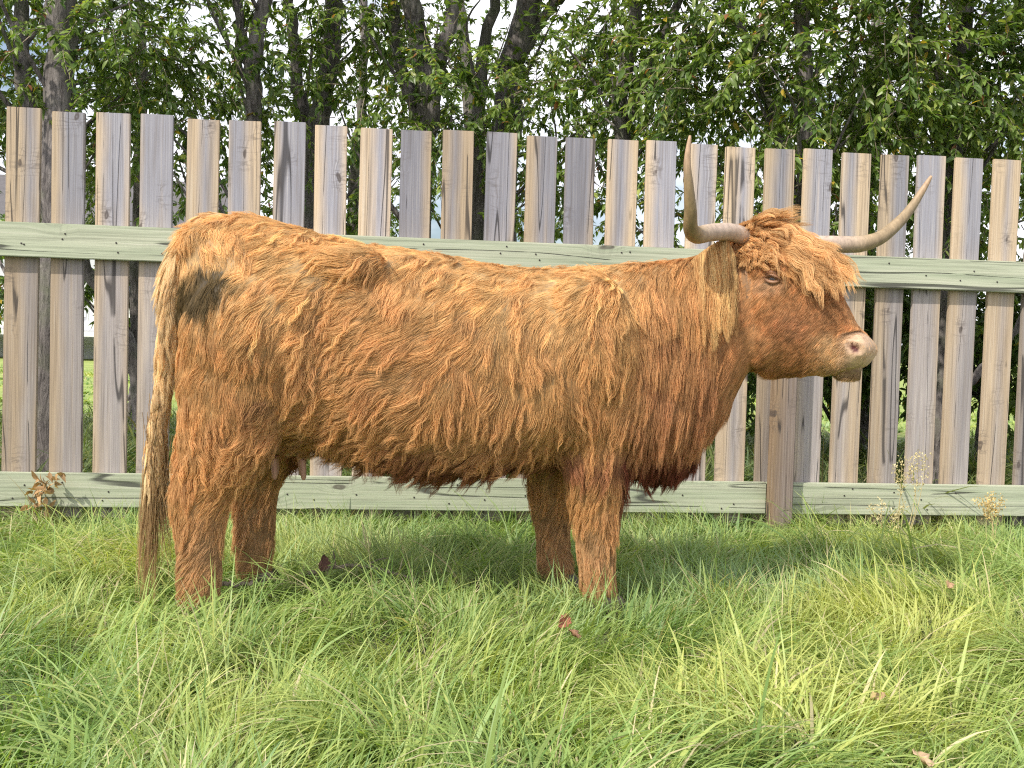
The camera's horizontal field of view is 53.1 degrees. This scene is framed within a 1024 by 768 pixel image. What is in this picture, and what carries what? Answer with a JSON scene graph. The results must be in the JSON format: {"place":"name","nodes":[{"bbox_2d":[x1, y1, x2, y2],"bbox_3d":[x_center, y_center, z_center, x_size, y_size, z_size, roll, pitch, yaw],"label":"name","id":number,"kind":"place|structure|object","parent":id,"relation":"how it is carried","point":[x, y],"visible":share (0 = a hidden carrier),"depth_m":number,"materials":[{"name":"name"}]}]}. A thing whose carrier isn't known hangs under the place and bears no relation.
{"place":"outdoors","nodes":[
{"label":"outdoors","id":0,"kind":"place"},
{"bbox_2d":[0,174,227,358],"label":"house","id":1,"kind":"structure","parent":0,"point":[88,339],"depth_m":34.24,"materials":[{"name":"white"}]},
{"bbox_2d":[0,365,1014,443],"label":"grass","id":2,"kind":"structure","parent":0,"point":[88,376],"depth_m":13.95,"materials":[{"name":"green plant"}]},
{"bbox_2d":[0,397,1021,530],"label":"grass","id":3,"kind":"structure","parent":0,"point":[709,465],"depth_m":6.71,"materials":[{"name":"green plant"}]},
{"bbox_2d":[0,357,1023,767],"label":"ground","id":4,"kind":"structure","parent":0,"point":[88,363],"depth_m":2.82,"materials":[{"name":"green plant"}]},
{"bbox_2d":[0,0,45,76],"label":"broadleaf tree","id":5,"kind":"object","parent":4,"relation":"on","point":[3,40],"visible":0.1,"depth_m":6.99,"materials":[{"name":"green plant"}]},
{"bbox_2d":[20,470,65,523],"bbox_3d":[-1.997,0.488,4.379,0.187,0.244,0.118,2,2,0],"label":"dry weed","id":6,"kind":"object","parent":4,"relation":"on","point":[43,487],"visible":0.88,"depth_m":4.37,"materials":[{"name":"brown plant"}]},
{"bbox_2d":[0,214,131,425],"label":"bush","id":7,"kind":"object","parent":4,"relation":"on","point":[88,294],"visible":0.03,"depth_m":8.97,"materials":[{"name":"green plant"}]},
{"bbox_2d":[0,0,254,471],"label":"broadleaf tree","id":8,"kind":"object","parent":4,"relation":"on","point":[58,92],"visible":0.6,"depth_m":5.63,"materials":[{"name":"green plant"}]},
{"bbox_2d":[0,0,289,440],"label":"broadleaf tree","id":9,"kind":"object","parent":4,"relation":"on","point":[133,300],"visible":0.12,"depth_m":8.11,"materials":[{"name":"green plant"}]},
{"bbox_2d":[0,0,380,226],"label":"broadleaf tree","id":10,"kind":"object","parent":4,"relation":"on","point":[248,53],"visible":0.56,"depth_m":6.16,"materials":[{"name":"green plant"}]},
{"bbox_2d":[222,580,252,587],"bbox_3d":[-0.869,0.614,3.150,0.147,0.025,0.052,1,2,-11],"label":"fallen branch","id":11,"kind":"object","parent":4,"relation":"on","point":[227,584],"visible":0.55,"depth_m":3.14,"materials":[{"name":"wood"}]},
{"bbox_2d":[318,554,330,570],"bbox_3d":[-0.609,0.575,3.301,0.030,0.052,0.049,3,3,31],"label":"dead leaf","id":12,"kind":"object","parent":4,"relation":"on","point":[324,562],"visible":0.98,"depth_m":3.31,"materials":[{"name":"brown plant"}]},
{"bbox_2d":[224,0,464,230],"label":"broadleaf tree","id":13,"kind":"object","parent":4,"relation":"on","point":[307,111],"visible":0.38,"depth_m":6.89,"materials":[{"name":"green plant"}]},
{"bbox_2d":[293,551,415,579],"bbox_3d":[-0.533,0.619,3.454,0.420,0.107,0.078,2,2,0],"label":"fallen branch","id":14,"kind":"object","parent":4,"relation":"on","point":[314,572],"visible":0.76,"depth_m":3.46,"materials":[{"name":"brown wood"}]},
{"bbox_2d":[266,0,589,237],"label":"broadleaf tree","id":15,"kind":"object","parent":4,"relation":"on","point":[432,79],"visible":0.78,"depth_m":6.39,"materials":[{"name":"green plant"}]},
{"bbox_2d":[173,0,686,244],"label":"broadleaf tree","id":16,"kind":"object","parent":4,"relation":"on","point":[352,209],"visible":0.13,"depth_m":8.94,"materials":[{"name":"green plant"}]},
{"bbox_2d":[0,106,1023,530],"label":"picket fence","id":17,"kind":"object","parent":4,"relation":"on","point":[112,242],"visible":0.65,"depth_m":4.67,"materials":[{"name":"grey wood"}]},
{"bbox_2d":[392,0,652,241],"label":"broadleaf tree","id":18,"kind":"object","parent":4,"relation":"on","point":[518,46],"visible":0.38,"depth_m":7.11,"materials":[{"name":"green plant"}]},
{"bbox_2d":[135,135,931,619],"bbox_3d":[0.155,-0.020,3.377,2.558,1.503,0.672,1,2,-7],"label":"highland cow","id":19,"kind":"object","parent":4,"relation":"on","point":[583,397],"visible":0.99,"depth_m":3.10},
{"bbox_2d":[558,614,571,627],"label":"dead leaf","id":20,"kind":"object","parent":4,"relation":"on","point":[562,619],"visible":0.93,"depth_m":2.71,"materials":[{"name":"brown plant"}]},
{"bbox_2d":[568,627,580,638],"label":"dead leaf","id":21,"kind":"object","parent":4,"relation":"on","point":[574,632],"visible":0.99,"depth_m":2.67,"materials":[{"name":"brown plant"}]},
{"bbox_2d":[448,0,794,247],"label":"broadleaf tree","id":22,"kind":"object","parent":4,"relation":"on","point":[614,112],"visible":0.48,"depth_m":6.26,"materials":[{"name":"green plant"}]},
{"bbox_2d":[587,0,1023,242],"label":"broadleaf tree","id":23,"kind":"object","parent":4,"relation":"on","point":[808,132],"visible":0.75,"depth_m":5.61,"materials":[{"name":"green plant"}]},
{"bbox_2d":[595,1,1023,447],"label":"broadleaf tree","id":24,"kind":"object","parent":4,"relation":"on","point":[878,22],"visible":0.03,"depth_m":8.39,"materials":[{"name":"green plant"}]},
{"bbox_2d":[870,692,885,700],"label":"dead leaf","id":25,"kind":"object","parent":4,"relation":"on","point":[877,695],"visible":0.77,"depth_m":2.31,"materials":[{"name":"beige plant"}]},
{"bbox_2d":[745,232,1013,451],"bbox_3d":[2.491,-0.246,8.084,2.991,1.964,1.766,2,2,0],"label":"bush","id":26,"kind":"object","parent":4,"relation":"on","point":[827,384],"visible":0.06,"depth_m":7.85,"materials":[{"name":"green plant"}]},
{"bbox_2d":[866,497,908,543],"bbox_3d":[1.631,0.610,4.464,0.186,0.237,0.066,2,2,0],"label":"weed","id":27,"kind":"object","parent":4,"relation":"on","point":[881,517],"visible":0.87,"depth_m":4.46,"materials":[{"name":"plant"}]},
{"bbox_2d":[793,0,1023,483],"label":"broadleaf tree","id":28,"kind":"object","parent":4,"relation":"on","point":[1010,70],"visible":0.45,"depth_m":5.88,"materials":[{"name":"green plant"}]},
{"bbox_2d":[891,450,931,533],"bbox_3d":[1.823,0.510,4.697,0.186,0.431,0.077,2,2,0],"label":"weed","id":29,"kind":"object","parent":4,"relation":"on","point":[912,466],"visible":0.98,"depth_m":4.69,"materials":[{"name":"plant"}]},
{"bbox_2d":[912,748,933,767],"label":"dead leaf","id":30,"kind":"object","parent":4,"relation":"on","point":[925,760],"visible":0.91,"depth_m":1.93,"materials":[{"name":"beige plant"}]},
{"bbox_2d":[864,229,1022,465],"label":"bush","id":31,"kind":"object","parent":4,"relation":"on","point":[978,344],"visible":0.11,"depth_m":7.42,"materials":[{"name":"green plant"}]},
{"bbox_2d":[946,580,954,588],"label":"dead leaf","id":32,"kind":"object","parent":4,"relation":"on","point":[950,584],"visible":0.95,"depth_m":3.28,"materials":[{"name":"beige plant"}]},
{"bbox_2d":[972,491,1005,546],"bbox_3d":[2.126,0.606,4.567,0.165,0.265,0.063,2,2,0],"label":"weed","id":33,"kind":"object","parent":4,"relation":"on","point":[988,508],"visible":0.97,"depth_m":4.57,"materials":[{"name":"plant"}]},
{"bbox_2d":[0,0,1023,320],"label":"sky","id":34,"kind":"structure","parent":0,"point":[479,10],"materials":[{"name":"white"}]}
]}

